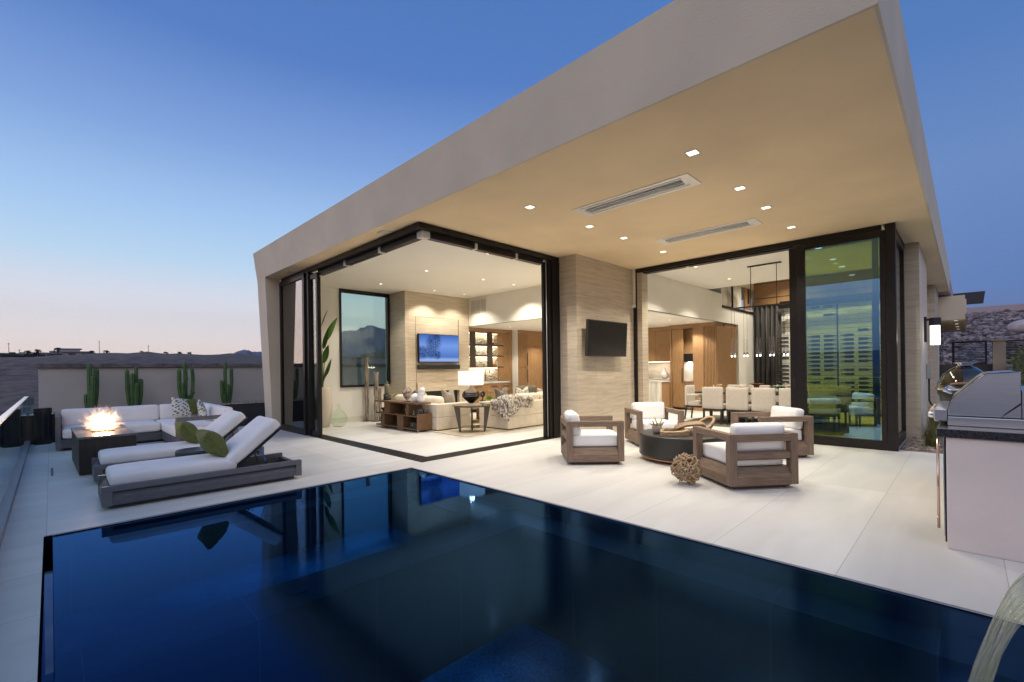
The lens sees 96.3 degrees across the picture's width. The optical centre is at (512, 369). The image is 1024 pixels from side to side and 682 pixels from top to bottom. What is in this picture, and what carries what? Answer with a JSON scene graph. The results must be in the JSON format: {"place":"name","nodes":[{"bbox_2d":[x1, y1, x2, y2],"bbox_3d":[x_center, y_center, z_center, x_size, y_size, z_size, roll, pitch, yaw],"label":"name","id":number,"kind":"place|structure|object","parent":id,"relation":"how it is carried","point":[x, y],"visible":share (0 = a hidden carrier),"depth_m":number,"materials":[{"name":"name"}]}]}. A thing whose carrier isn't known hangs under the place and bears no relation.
{"place":"outdoors","nodes":[
{"label":"outdoors","id":0,"kind":"place"},
{"bbox_2d":[175,447,207,456],"bbox_3d":[-4.164,1.228,6.037,0.450,0.355,0.450,-1,0,45],"label":"round side table","id":1,"kind":"object","parent":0,"point":[189,451],"visible":0.3,"depth_m":5.87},
{"bbox_2d":[0,352,385,674],"bbox_3d":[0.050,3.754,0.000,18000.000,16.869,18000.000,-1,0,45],"label":"ground","id":2,"kind":"structure","parent":0,"point":[18,378],"depth_m":58.42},
{"bbox_2d":[49,348,88,354],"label":"house","id":3,"kind":"structure","parent":2,"relation":"on","point":[70,351],"depth_m":101.06,"materials":[{"name":"beige"}]},
{"bbox_2d":[34,363,385,411],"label":"garden wall","id":4,"kind":"structure","parent":2,"relation":"on","point":[61,386],"depth_m":11.93,"materials":[{"name":"paint"}]},
{"bbox_2d":[990,338,1007,370],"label":"gate pier","id":5,"kind":"structure","parent":2,"relation":"on","point":[998,354],"depth_m":17.55,"materials":[{"name":"beige paint"}]},
{"bbox_2d":[342,325,385,356],"bbox_3d":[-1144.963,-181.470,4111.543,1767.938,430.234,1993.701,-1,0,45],"label":"mountain","id":6,"kind":"structure","parent":0,"point":[368,339],"depth_m":3918.08,"materials":[{"name":"grey stone"}]},
{"bbox_2d":[342,349,385,359],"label":"hill","id":7,"kind":"structure","parent":0,"point":[381,354],"depth_m":393.08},
{"bbox_2d":[0,407,1023,681],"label":"patio","id":8,"kind":"structure","parent":0,"point":[864,515],"depth_m":4.61,"materials":[{"name":"tile"}]},
{"bbox_2d":[0,396,30,547],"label":"glass railing","id":9,"kind":"object","parent":8,"relation":"on","point":[15,443],"visible":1,"depth_m":5.21,"materials":[{"name":"clear glass"}]},
{"bbox_2d":[33,407,51,444],"bbox_3d":[-9.261,1.116,9.038,0.266,0.712,0.266,-1,0,45],"label":"round planter","id":10,"kind":"object","parent":8,"relation":"on","point":[42,426],"visible":1,"depth_m":8.95,"materials":[{"name":"black"}]},
{"bbox_2d":[71,424,136,474],"bbox_3d":[-6.196,0.955,6.918,1.720,0.935,0.627,-1,0,44],"label":"fire table","id":11,"kind":"object","parent":8,"relation":"on","point":[89,443],"visible":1,"depth_m":6.38,"materials":[{"name":"grey stone"}]},
{"bbox_2d":[27,402,264,443],"bbox_3d":[-6.925,1.351,12.950,1.900,0.980,9.400,-1,0,45],"label":"raised planter","id":12,"kind":"object","parent":8,"relation":"on","point":[251,411],"visible":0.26,"depth_m":11.62,"materials":[{"name":"black"}]},
{"bbox_2d":[84,363,98,407],"bbox_3d":[-9.830,0.415,10.709,0.222,1.150,0.274,-1,0,45],"label":"columnar cactus","id":13,"kind":"object","parent":12,"relation":"in","point":[91,396],"visible":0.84,"depth_m":10.66,"materials":[{"name":"green plant"}]},
{"bbox_2d":[125,366,142,405],"bbox_3d":[-9.273,0.442,11.244,0.212,1.080,0.353,-1,0,45],"label":"columnar cactus","id":14,"kind":"object","parent":12,"relation":"in","point":[134,389],"visible":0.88,"depth_m":11.18,"materials":[{"name":"green plant"}]},
{"bbox_2d":[32,400,264,413],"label":"gravel","id":15,"kind":"structure","parent":12,"relation":"on","point":[221,403],"depth_m":12.53,"materials":[{"name":"grey gravel"}]},
{"bbox_2d":[177,361,194,398],"bbox_3d":[-8.542,0.378,12.001,0.192,1.190,0.381,-1,0,45],"label":"columnar cactus","id":16,"kind":"object","parent":12,"relation":"in","point":[182,388],"visible":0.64,"depth_m":11.99,"materials":[{"name":"green plant"}]},
{"bbox_2d":[220,361,232,402],"bbox_3d":[-7.885,0.364,12.658,0.190,1.200,0.334,-1,0,45],"label":"columnar cactus","id":17,"kind":"object","parent":12,"relation":"in","point":[226,390],"visible":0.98,"depth_m":12.64,"materials":[{"name":"green plant"}]},
{"bbox_2d":[55,402,237,450],"bbox_3d":[-7.008,1.091,8.781,2.500,0.702,2.470,-1,0,45],"label":"outdoor sectional","id":18,"kind":"object","parent":8,"relation":"on","point":[151,423],"visible":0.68,"depth_m":8.98,"materials":[{"name":"white fabric"}]},
{"bbox_2d":[171,397,191,416],"bbox_3d":[-7.116,0.813,9.863,0.192,0.482,0.522,-1,0,17],"label":"throw pillow","id":19,"kind":"object","parent":18,"relation":"on","point":[180,406],"visible":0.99,"depth_m":9.78,"materials":[{"name":"white fabric"}]},
{"bbox_2d":[186,399,197,413],"bbox_3d":[-7.079,0.827,10.050,0.145,0.352,0.380,-1,0,10],"label":"throw pillow","id":20,"kind":"object","parent":18,"relation":"on","point":[192,405],"visible":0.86,"depth_m":10.08,"materials":[{"name":"green fabric"}]},
{"bbox_2d":[197,399,206,420],"bbox_3d":[-6.231,0.819,9.211,0.168,0.447,0.474,-1,0,-34],"label":"throw pillow","id":21,"kind":"object","parent":18,"relation":"on","point":[202,409],"visible":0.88,"depth_m":9.09,"materials":[{"name":"white fabric"}]},
{"bbox_2d":[92,410,263,481],"bbox_3d":[-4.708,1.025,6.543,1.900,0.775,0.800,-1,0,-44],"label":"chaise lounger","id":22,"kind":"object","parent":8,"relation":"on","point":[226,424],"visible":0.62,"depth_m":6.14,"materials":[{"name":"white fabric"}]},
{"bbox_2d":[175,421,198,442],"bbox_3d":[-4.666,0.898,6.587,0.500,0.307,0.276,-1,0,45],"label":"throw pillow","id":23,"kind":"object","parent":22,"relation":"on","point":[185,431],"visible":0.82,"depth_m":6.44,"materials":[{"name":"green fabric"}]},
{"bbox_2d":[98,416,301,507],"bbox_3d":[-3.643,1.011,5.458,1.900,0.775,0.800,-1,0,-44],"label":"chaise lounger","id":24,"kind":"object","parent":8,"relation":"on","point":[138,482],"visible":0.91,"depth_m":5.18,"materials":[{"name":"white fabric"}]},
{"bbox_2d":[196,429,227,456],"bbox_3d":[-3.615,0.883,5.517,0.500,0.309,0.273,-1,0,45],"label":"throw pillow","id":25,"kind":"object","parent":24,"relation":"on","point":[212,442],"visible":1,"depth_m":5.38,"materials":[{"name":"green fabric"}]},
{"bbox_2d":[314,310,336,427],"bbox_3d":[-4.603,-0.029,11.221,0.556,2.880,0.455,-1,0,-11],"label":"floor vase","id":26,"kind":"object","parent":8,"relation":"on","point":[327,405],"visible":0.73,"depth_m":11.18,"materials":[{"name":"beige ceramic"}]},
{"bbox_2d":[363,358,372,421],"bbox_3d":[-3.942,0.542,12.416,0.220,1.720,0.220,-1,0,25],"label":"wooden post","id":27,"kind":"object","parent":8,"relation":"on","point":[366,370],"visible":1,"depth_m":12.37,"materials":[{"name":"brown wood"}]},
{"bbox_2d":[371,372,378,421],"bbox_3d":[-3.664,0.733,12.340,0.220,1.330,0.220,-1,0,25],"label":"wooden post","id":28,"kind":"object","parent":8,"relation":"on","point":[376,397],"visible":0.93,"depth_m":12.29,"materials":[{"name":"brown wood"}]},
{"bbox_2d":[374,399,431,431],"bbox_3d":[-2.580,1.062,10.691,1.855,0.645,0.380,-1,0,45],"label":"console shelf","id":29,"kind":"object","parent":8,"relation":"on","point":[393,414],"visible":0.91,"depth_m":10.41,"materials":[{"name":"brown wood"}]},
{"bbox_2d":[383,382,390,399],"bbox_3d":[-3.054,0.522,11.182,0.190,0.445,0.190,-1,0,45],"label":"lidded jar","id":30,"kind":"object","parent":29,"relation":"on","point":[387,395],"visible":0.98,"depth_m":11.12,"materials":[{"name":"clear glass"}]},
{"bbox_2d":[402,387,411,401],"bbox_3d":[-2.407,0.571,10.485,0.219,0.330,0.060,-1,0,-10],"label":"agate slice","id":31,"kind":"object","parent":29,"relation":"on","point":[407,392],"visible":0.99,"depth_m":10.47,"materials":[{"name":"beige stone"}]},
{"bbox_2d":[417,387,424,402],"bbox_3d":[-2.019,0.564,10.129,0.180,0.333,0.172,-1,0,45],"label":"ceramic form","id":32,"kind":"object","parent":29,"relation":"on","point":[420,396],"visible":1,"depth_m":10.07,"materials":[{"name":"white ceramic"}]},
{"bbox_2d":[421,415,542,436],"bbox_3d":[-0.929,1.356,11.409,3.180,0.011,3.140,-1,0,45],"label":"rug","id":33,"kind":"object","parent":8,"relation":"on","point":[466,432],"visible":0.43,"depth_m":10.03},
{"bbox_2d":[395,394,470,430],"bbox_3d":[-2.118,0.998,11.225,2.260,0.760,0.970,-1,0,45],"label":"sofa","id":34,"kind":"object","parent":33,"relation":"on","point":[443,414],"visible":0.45,"depth_m":10.36,"materials":[{"name":"beige fabric"}]},
{"bbox_2d":[441,389,454,402],"bbox_3d":[-1.496,0.683,10.774,0.176,0.453,0.500,-1,0,25],"label":"throw pillow","id":35,"kind":"object","parent":34,"relation":"on","point":[448,397],"visible":0.75,"depth_m":10.66,"materials":[{"name":"beige fabric"}]},
{"bbox_2d":[453,403,491,431],"bbox_3d":[-0.872,1.058,9.981,0.870,0.583,0.870,-1,0,45],"label":"side table","id":36,"kind":"object","parent":33,"relation":"on","point":[486,406],"visible":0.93,"depth_m":9.90,"materials":[{"name":"brown wood"}]},
{"bbox_2d":[458,371,483,404],"bbox_3d":[-0.901,0.403,9.974,0.550,0.726,0.550,-1,0,45],"label":"table lamp","id":37,"kind":"object","parent":36,"relation":"on","point":[470,394],"visible":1,"depth_m":9.79,"materials":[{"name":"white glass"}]},
{"bbox_2d":[479,392,542,429],"bbox_3d":[0.328,0.954,11.184,0.970,0.784,2.180,-1,0,45],"label":"sofa","id":38,"kind":"object","parent":33,"relation":"on","point":[523,417],"visible":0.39,"depth_m":10.51,"materials":[{"name":"beige fabric"}]},
{"bbox_2d":[494,387,507,400],"bbox_3d":[-0.249,0.658,10.755,0.174,0.471,0.520,-1,0,33],"label":"throw pillow","id":39,"kind":"object","parent":38,"relation":"on","point":[498,392],"visible":0.5,"depth_m":10.62,"materials":[{"name":"brown fabric"}]},
{"bbox_2d":[490,394,533,420],"bbox_3d":[-0.006,0.841,10.421,0.629,0.576,0.903,-1,0,45],"label":"knitted throw","id":40,"kind":"object","parent":38,"relation":"on","point":[515,402],"visible":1,"depth_m":10.13,"materials":[{"name":"fabric"}]},
{"bbox_2d":[469,327,512,402],"bbox_3d":[-0.910,0.018,15.247,0.705,2.688,1.960,-1,0,45],"label":"bar cabinet","id":41,"kind":"object","parent":8,"relation":"on","point":[488,354],"visible":0.45,"depth_m":15.52,"materials":[{"name":"wood"}]},
{"bbox_2d":[515,385,535,393],"bbox_3d":[0.247,0.930,14.787,0.802,0.833,0.848,-1,0,45],"label":"armchair","id":42,"kind":"object","parent":8,"relation":"on","point":[531,388],"visible":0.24,"depth_m":14.58,"materials":[{"name":"grey fabric"}]},
{"bbox_2d":[517,330,542,391],"bbox_3d":[1.068,-0.008,17.109,1.010,2.688,3.410,-1,0,45],"label":"pantry cabinet","id":43,"kind":"object","parent":8,"relation":"on","point":[529,357],"visible":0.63,"depth_m":16.04,"materials":[{"name":"brown wood"}]},
{"bbox_2d":[37,468,1023,681],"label":"pool wall","id":44,"kind":"structure","parent":8,"relation":"in","point":[969,624],"depth_m":3.62,"materials":[{"name":"tile"}]},
{"bbox_2d":[62,525,636,681],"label":"pool floor","id":45,"kind":"structure","parent":44,"relation":"in","point":[522,652],"depth_m":3.93,"materials":[{"name":"tile"}]},
{"bbox_2d":[59,478,1023,681],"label":"pool bench","id":46,"kind":"object","parent":45,"relation":"on","point":[463,575],"visible":0.86,"depth_m":3.48,"materials":[{"name":"tile"}]},
{"bbox_2d":[45,467,1023,623],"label":"pool edge trim","id":47,"kind":"structure","parent":44,"relation":"on","point":[623,521],"depth_m":3.71,"materials":[{"name":"black stone"}]},
{"bbox_2d":[560,410,624,463],"bbox_3d":[1.158,0.976,6.782,0.800,0.717,0.800,-1,0,0],"label":"club chair","id":48,"kind":"object","parent":8,"relation":"on","point":[580,446],"visible":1,"depth_m":6.44,"materials":[{"name":"brown wood"}]},
{"bbox_2d":[253,0,984,461],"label":"house","id":49,"kind":"structure","parent":8,"relation":"on","point":[801,116],"depth_m":7.18,"materials":[{"name":"paint"}]},
{"bbox_2d":[279,273,307,435],"bbox_3d":[-4.918,-0.315,10.274,1.470,3.460,0.060,-1,0,45],"label":"fixed window","id":50,"kind":"structure","parent":49,"relation":"in","point":[292,291],"depth_m":10.24,"materials":[{"name":"brown metal"}]},
{"bbox_2d":[309,272,321,436],"bbox_3d":[-4.663,-0.296,10.119,1.930,3.385,0.060,-1,0,45],"label":"sliding door","id":51,"kind":"structure","parent":49,"relation":"in","point":[316,276],"depth_m":9.44,"materials":[{"name":"brown metal"}]},
{"bbox_2d":[314,280,322,433],"bbox_3d":[-4.674,-0.296,10.384,1.540,3.385,0.060,-1,0,45],"label":"sliding door","id":52,"kind":"structure","parent":49,"relation":"in","point":[320,280],"depth_m":9.86,"materials":[{"name":"brown metal"}]},
{"bbox_2d":[339,288,390,387],"bbox_3d":[-4.046,-0.834,12.614,0.100,2.614,1.460,-1,0,45],"label":"window","id":53,"kind":"structure","parent":49,"relation":"in","point":[386,296],"depth_m":12.74,"materials":[{"name":"brown metal"}]},
{"bbox_2d":[417,333,458,362],"bbox_3d":[-2.128,-0.602,13.263,0.094,0.810,1.410,-1,0,45],"label":"television","id":54,"kind":"object","parent":49,"relation":"attached to","point":[435,348],"visible":1,"depth_m":13.17,"materials":[{"name":"blue"}]},
{"bbox_2d":[417,365,459,369],"bbox_3d":[-2.108,-0.067,13.251,0.080,0.130,1.460,-1,0,45],"label":"soundbar","id":55,"kind":"object","parent":49,"relation":"attached to","point":[419,367],"visible":1,"depth_m":13.18,"materials":[{"name":"black"}]},
{"bbox_2d":[470,297,486,315],"bbox_3d":[-1.029,-1.887,13.808,0.760,0.500,0.011,-1,0,45],"label":"air vent","id":56,"kind":"object","parent":49,"relation":"attached to","point":[480,306],"visible":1,"depth_m":13.78,"materials":[{"name":"paint"}]},
{"bbox_2d":[585,319,626,356],"bbox_3d":[1.877,-0.615,9.275,1.380,0.711,0.196,-1,0,-44],"label":"television","id":57,"kind":"object","parent":49,"relation":"attached to","point":[607,338],"visible":1,"depth_m":9.15,"materials":[{"name":"black"}]},
{"bbox_2d":[572,173,701,216],"bbox_3d":[1.540,-2.205,5.910,1.640,0.029,0.400,-1,0,45],"label":"patio heater","id":58,"kind":"object","parent":49,"relation":"attached to","point":[676,183],"visible":1,"depth_m":5.81,"materials":[{"name":"white metal"}]},
{"bbox_2d":[654,218,762,244],"bbox_3d":[3.153,-2.226,7.493,1.600,0.029,0.400,-1,0,45],"label":"patio heater","id":59,"kind":"object","parent":49,"relation":"attached to","point":[750,222],"visible":1,"depth_m":7.41,"materials":[{"name":"white metal"}]},
{"bbox_2d":[720,286,741,309],"bbox_3d":[6.916,-2.411,14.493,0.040,0.940,1.740,-1,0,45],"label":"stair window","id":60,"kind":"structure","parent":49,"relation":"in","point":[725,291],"depth_m":14.41,"materials":[{"name":"beige glass"}]},
{"bbox_2d":[743,288,750,310],"bbox_3d":[7.958,-2.448,15.501,0.100,0.895,0.540,-1,0,45],"label":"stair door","id":61,"kind":"structure","parent":49,"relation":"in","point":[746,292],"depth_m":15.39,"materials":[{"name":"brown wood"}]},
{"bbox_2d":[730,261,788,356],"bbox_3d":[5.436,-1.279,9.875,1.425,1.984,0.060,-1,0,45],"label":"pendant light","id":62,"kind":"object","parent":49,"relation":"hanging from","point":[787,353],"visible":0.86,"depth_m":9.93,"materials":[{"name":"black metal"}]},
{"bbox_2d":[753,305,782,387],"bbox_3d":[8.637,-0.474,15.493,0.857,3.380,0.143,-1,0,45],"label":"curtain","id":63,"kind":"object","parent":49,"relation":"hanging from","point":[764,368],"visible":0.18,"depth_m":15.48,"materials":[{"name":"grey fabric"}]},
{"bbox_2d":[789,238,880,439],"bbox_3d":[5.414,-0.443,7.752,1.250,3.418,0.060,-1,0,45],"label":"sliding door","id":64,"kind":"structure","parent":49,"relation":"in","point":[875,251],"depth_m":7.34,"materials":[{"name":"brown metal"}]},
{"bbox_2d":[796,230,887,450],"bbox_3d":[5.434,-0.449,7.616,1.210,3.455,0.065,-1,0,45],"label":"sliding door","id":65,"kind":"structure","parent":49,"relation":"in","point":[882,444],"depth_m":7.63,"materials":[{"name":"brown metal"}]},
{"bbox_2d":[885,222,905,451],"bbox_3d":[6.520,-0.509,7.756,0.125,3.545,1.795,-1,0,45],"label":"corner window","id":66,"kind":"structure","parent":49,"relation":"in","point":[894,244],"depth_m":7.15,"materials":[{"name":"brown metal"}]},
{"bbox_2d":[926,363,932,404],"bbox_3d":[8.544,0.345,9.319,0.135,0.936,0.455,-1,0,19],"label":"meter box","id":67,"kind":"object","parent":49,"relation":"attached to","point":[928,371],"visible":0.86,"depth_m":9.39,"materials":[{"name":"grey metal"}]},
{"bbox_2d":[924,317,940,345],"bbox_3d":[8.248,-0.749,8.994,0.248,0.580,0.176,-1,0,45],"label":"wall sconce","id":68,"kind":"object","parent":49,"relation":"attached to","point":[934,323],"depth_m":8.93,"materials":[{"name":"black"}]},
{"bbox_2d":[944,364,991,372],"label":"wall","id":69,"kind":"structure","parent":49,"relation":"attached to","point":[982,367],"depth_m":18.21,"materials":[{"name":"grey paint"}]},
{"bbox_2d":[952,341,986,363],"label":"louvred gate","id":70,"kind":"structure","parent":69,"relation":"on","point":[954,351],"depth_m":18.40,"materials":[{"name":"grey metal"}]},
{"bbox_2d":[624,402,683,444],"bbox_3d":[2.507,0.959,8.162,0.800,0.717,0.800,-1,0,-2],"label":"club chair","id":71,"kind":"object","parent":8,"relation":"on","point":[643,414],"visible":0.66,"depth_m":8.32,"materials":[{"name":"white fabric"}]},
{"bbox_2d":[649,380,670,407],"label":"kitchen island","id":72,"kind":"structure","parent":8,"relation":"on","point":[658,390],"depth_m":13.98,"materials":[{"name":"wood"}]},
{"bbox_2d":[649,362,670,406],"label":"kitchen wall","id":73,"kind":"structure","parent":8,"relation":"on","point":[656,369],"depth_m":15.64,"materials":[{"name":"stone"}]},
{"bbox_2d":[633,327,669,361],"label":"kitchen wall cabinets","id":74,"kind":"object","parent":73,"relation":"attached to","point":[658,344],"visible":0.18,"depth_m":15.28,"materials":[{"name":"brown wood"}]},
{"bbox_2d":[639,428,725,462],"bbox_3d":[2.486,1.125,6.734,1.200,0.384,1.200,-1,0,45],"label":"drum table","id":75,"kind":"object","parent":8,"relation":"on","point":[655,446],"visible":0.55,"depth_m":6.30,"materials":[{"name":"black metal"}]},
{"bbox_2d":[649,417,664,432],"bbox_3d":[2.139,0.822,6.727,0.205,0.228,0.240,-1,0,45],"label":"potted succulent","id":76,"kind":"object","parent":75,"relation":"on","point":[656,427],"visible":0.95,"depth_m":6.68,"materials":[{"name":"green ceramic"}]},
{"bbox_2d":[660,416,714,436],"bbox_3d":[2.571,0.830,6.525,0.970,0.272,0.425,-1,0,-18],"label":"wooden chain","id":77,"kind":"object","parent":75,"relation":"on","point":[679,429],"visible":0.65,"depth_m":6.53,"materials":[{"name":"brown wood"}]},
{"bbox_2d":[670,453,703,483],"bbox_3d":[2.011,1.140,5.292,0.353,0.365,0.350,-1,0,45],"label":"root ball","id":78,"kind":"object","parent":8,"relation":"on","point":[677,466],"visible":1,"depth_m":5.21,"materials":[{"name":"brown wood"}]},
{"bbox_2d":[669,322,736,411],"bbox_3d":[6.132,-0.071,14.738,1.480,2.681,1.720,-1,0,45],"label":"kitchen tall unit","id":79,"kind":"object","parent":8,"relation":"on","point":[707,349],"visible":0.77,"depth_m":14.22,"materials":[{"name":"brown wood"}]},
{"bbox_2d":[693,422,798,488],"bbox_3d":[2.708,0.956,5.398,0.800,0.717,0.800,-1,0,-6],"label":"club chair","id":80,"kind":"object","parent":8,"relation":"on","point":[748,455],"visible":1,"depth_m":5.04,"materials":[{"name":"brown wood"}]},
{"bbox_2d":[731,406,813,456],"bbox_3d":[3.961,0.939,7.043,0.800,0.717,0.800,-1,0,-5],"label":"club chair","id":81,"kind":"object","parent":8,"relation":"on","point":[791,419],"visible":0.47,"depth_m":6.75,"materials":[{"name":"brown wood"}]},
{"bbox_2d":[677,415,881,437],"bbox_3d":[6.130,1.264,10.559,3.800,0.009,2.400,-1,0,45],"label":"rug","id":82,"kind":"object","parent":8,"relation":"on","point":[866,431],"visible":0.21,"depth_m":9.70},
{"bbox_2d":[684,385,710,418],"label":"dining chair","id":83,"kind":"object","parent":82,"relation":"on","point":[690,395],"visible":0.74,"depth_m":11.85,"materials":[{"name":"fabric"}]},
{"bbox_2d":[702,387,729,423],"bbox_3d":[4.870,0.850,10.949,0.472,0.871,0.555,-1,0,45],"label":"dining chair","id":84,"kind":"object","parent":82,"relation":"on","point":[712,399],"visible":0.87,"depth_m":10.75,"materials":[{"name":"fabric"}]},
{"bbox_2d":[726,387,751,424],"bbox_3d":[5.257,0.845,10.565,0.472,0.871,0.555,-1,0,45],"label":"dining chair","id":85,"kind":"object","parent":82,"relation":"on","point":[737,400],"visible":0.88,"depth_m":10.38,"materials":[{"name":"beige fabric"}]},
{"bbox_2d":[751,388,778,422],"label":"dining chair","id":86,"kind":"object","parent":82,"relation":"on","point":[763,399],"visible":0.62,"depth_m":10.00,"materials":[{"name":"beige fabric"}]},
{"bbox_2d":[695,390,865,427],"bbox_3d":[6.079,0.900,10.633,3.270,0.740,1.080,-1,0,45],"label":"dining table","id":87,"kind":"object","parent":82,"relation":"on","point":[821,422],"visible":0.27,"depth_m":9.81,"materials":[{"name":"brown wood"}]},
{"bbox_2d":[713,383,822,392],"bbox_3d":[5.752,0.415,10.615,2.422,0.241,0.425,-1,0,45],"label":"driftwood garland","id":88,"kind":"object","parent":87,"relation":"on","point":[749,389],"visible":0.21,"depth_m":10.49},
{"bbox_2d":[779,388,808,415],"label":"dining chair","id":89,"kind":"object","parent":82,"relation":"on","point":[784,397],"visible":0.22,"depth_m":9.70,"materials":[{"name":"beige fabric"}]},
{"bbox_2d":[808,389,840,432],"bbox_3d":[6.418,0.830,9.413,0.472,0.871,0.555,-1,0,45],"label":"dining chair","id":90,"kind":"object","parent":82,"relation":"on","point":[822,402],"visible":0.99,"depth_m":9.22,"materials":[{"name":"beige"}]},
{"bbox_2d":[826,386,850,426],"bbox_3d":[7.265,0.819,10.267,0.472,0.871,0.555,-1,0,45],"label":"dining chair","id":91,"kind":"object","parent":82,"relation":"on","point":[844,404],"visible":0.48,"depth_m":10.28,"materials":[{"name":"beige"}]},
{"bbox_2d":[854,398,881,430],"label":"dining chair","id":92,"kind":"object","parent":82,"relation":"on","point":[862,409],"visible":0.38,"depth_m":9.24,"materials":[{"name":"beige fabric"}]},
{"bbox_2d":[773,298,880,406],"bbox_3d":[9.498,-0.425,13.393,3.338,3.300,0.040,-1,0,45],"label":"wine rack","id":93,"kind":"object","parent":8,"relation":"on","point":[837,345],"visible":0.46,"depth_m":13.40,"materials":[{"name":"black metal"}]},
{"bbox_2d":[936,421,1023,562],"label":"outdoor counter","id":94,"kind":"object","parent":8,"relation":"on","point":[985,489],"visible":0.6,"depth_m":3.21,"materials":[{"name":"paint"}]},
{"bbox_2d":[936,437,946,541],"bbox_3d":[3.432,0.895,3.651,0.058,0.780,0.600,-1,0,45],"label":"fridge drawer","id":95,"kind":"object","parent":94,"relation":"in","point":[944,481],"visible":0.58,"depth_m":3.44,"materials":[{"name":"metal"}]},
{"bbox_2d":[943,437,944,535],"bbox_3d":[3.452,0.880,3.645,0.017,0.750,0.580,-1,0,45],"label":"door","id":96,"kind":"structure","parent":95,"relation":"in","point":[943,437],"depth_m":3.44,"materials":[{"name":"metal"}]},
{"bbox_2d":[935,362,982,400],"bbox_3d":[4.725,0.167,4.786,0.456,0.490,0.510,-1,0,45],"label":"round smoker","id":97,"kind":"object","parent":94,"relation":"on","point":[960,375],"visible":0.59,"depth_m":4.75,"materials":[{"name":"silver metal"}]},
{"bbox_2d":[928,370,1023,429],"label":"gas grill","id":98,"kind":"object","parent":94,"relation":"on","point":[990,399],"visible":1,"depth_m":3.38,"materials":[{"name":"metal"}]},
{"bbox_2d":[1005,339,1023,385],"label":"leafy shrub","id":99,"kind":"object","parent":8,"relation":"on","point":[1019,360],"visible":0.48,"depth_m":8.87,"materials":[{"name":"green plant"}]},
{"bbox_2d":[0,0,1023,354],"label":"sky","id":100,"kind":"structure","parent":0,"point":[149,149],"materials":[{"name":"blue"}]},
{"bbox_2d":[900,417,942,453],"bbox_3d":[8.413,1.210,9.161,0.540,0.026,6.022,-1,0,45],"label":"gravel","id":101,"kind":"structure","parent":0,"point":[916,444],"depth_m":7.41,"materials":[{"name":"grey gravel"}]},
{"bbox_2d":[914,420,940,447],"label":"ornamental grass","id":102,"kind":"object","parent":101,"relation":"on","point":[930,437],"depth_m":7.33,"materials":[{"name":"green plant"}]},
{"bbox_2d":[940,310,1023,400],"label":"rocky bank","id":103,"kind":"structure","parent":0,"point":[949,336],"depth_m":28.07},
{"bbox_2d":[943,309,1023,367],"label":"bank rocks","id":104,"kind":"object","parent":103,"relation":"on","point":[991,333],"visible":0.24,"depth_m":28.09,"materials":[{"name":"grey stone"}]},
{"bbox_2d":[966,304,1023,312],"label":"top wall","id":105,"kind":"structure","parent":103,"relation":"on","point":[1013,307],"depth_m":31.34,"materials":[{"name":"grey paint"}]},
{"bbox_2d":[1007,319,1023,332],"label":"boulder","id":106,"kind":"object","parent":103,"relation":"on","point":[1017,326],"visible":1,"depth_m":23.33,"materials":[{"name":"grey stone"}]},
{"bbox_2d":[972,575,1023,681],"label":"water spout","id":107,"kind":"object","parent":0,"point":[1015,597],"visible":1,"depth_m":2.00,"materials":[{"name":"clear liquid"}]},
{"bbox_2d":[1006,340,1023,358],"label":"slatted screen","id":108,"kind":"object","parent":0,"point":[1008,341],"visible":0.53,"depth_m":18.24,"materials":[{"name":"brown metal"}]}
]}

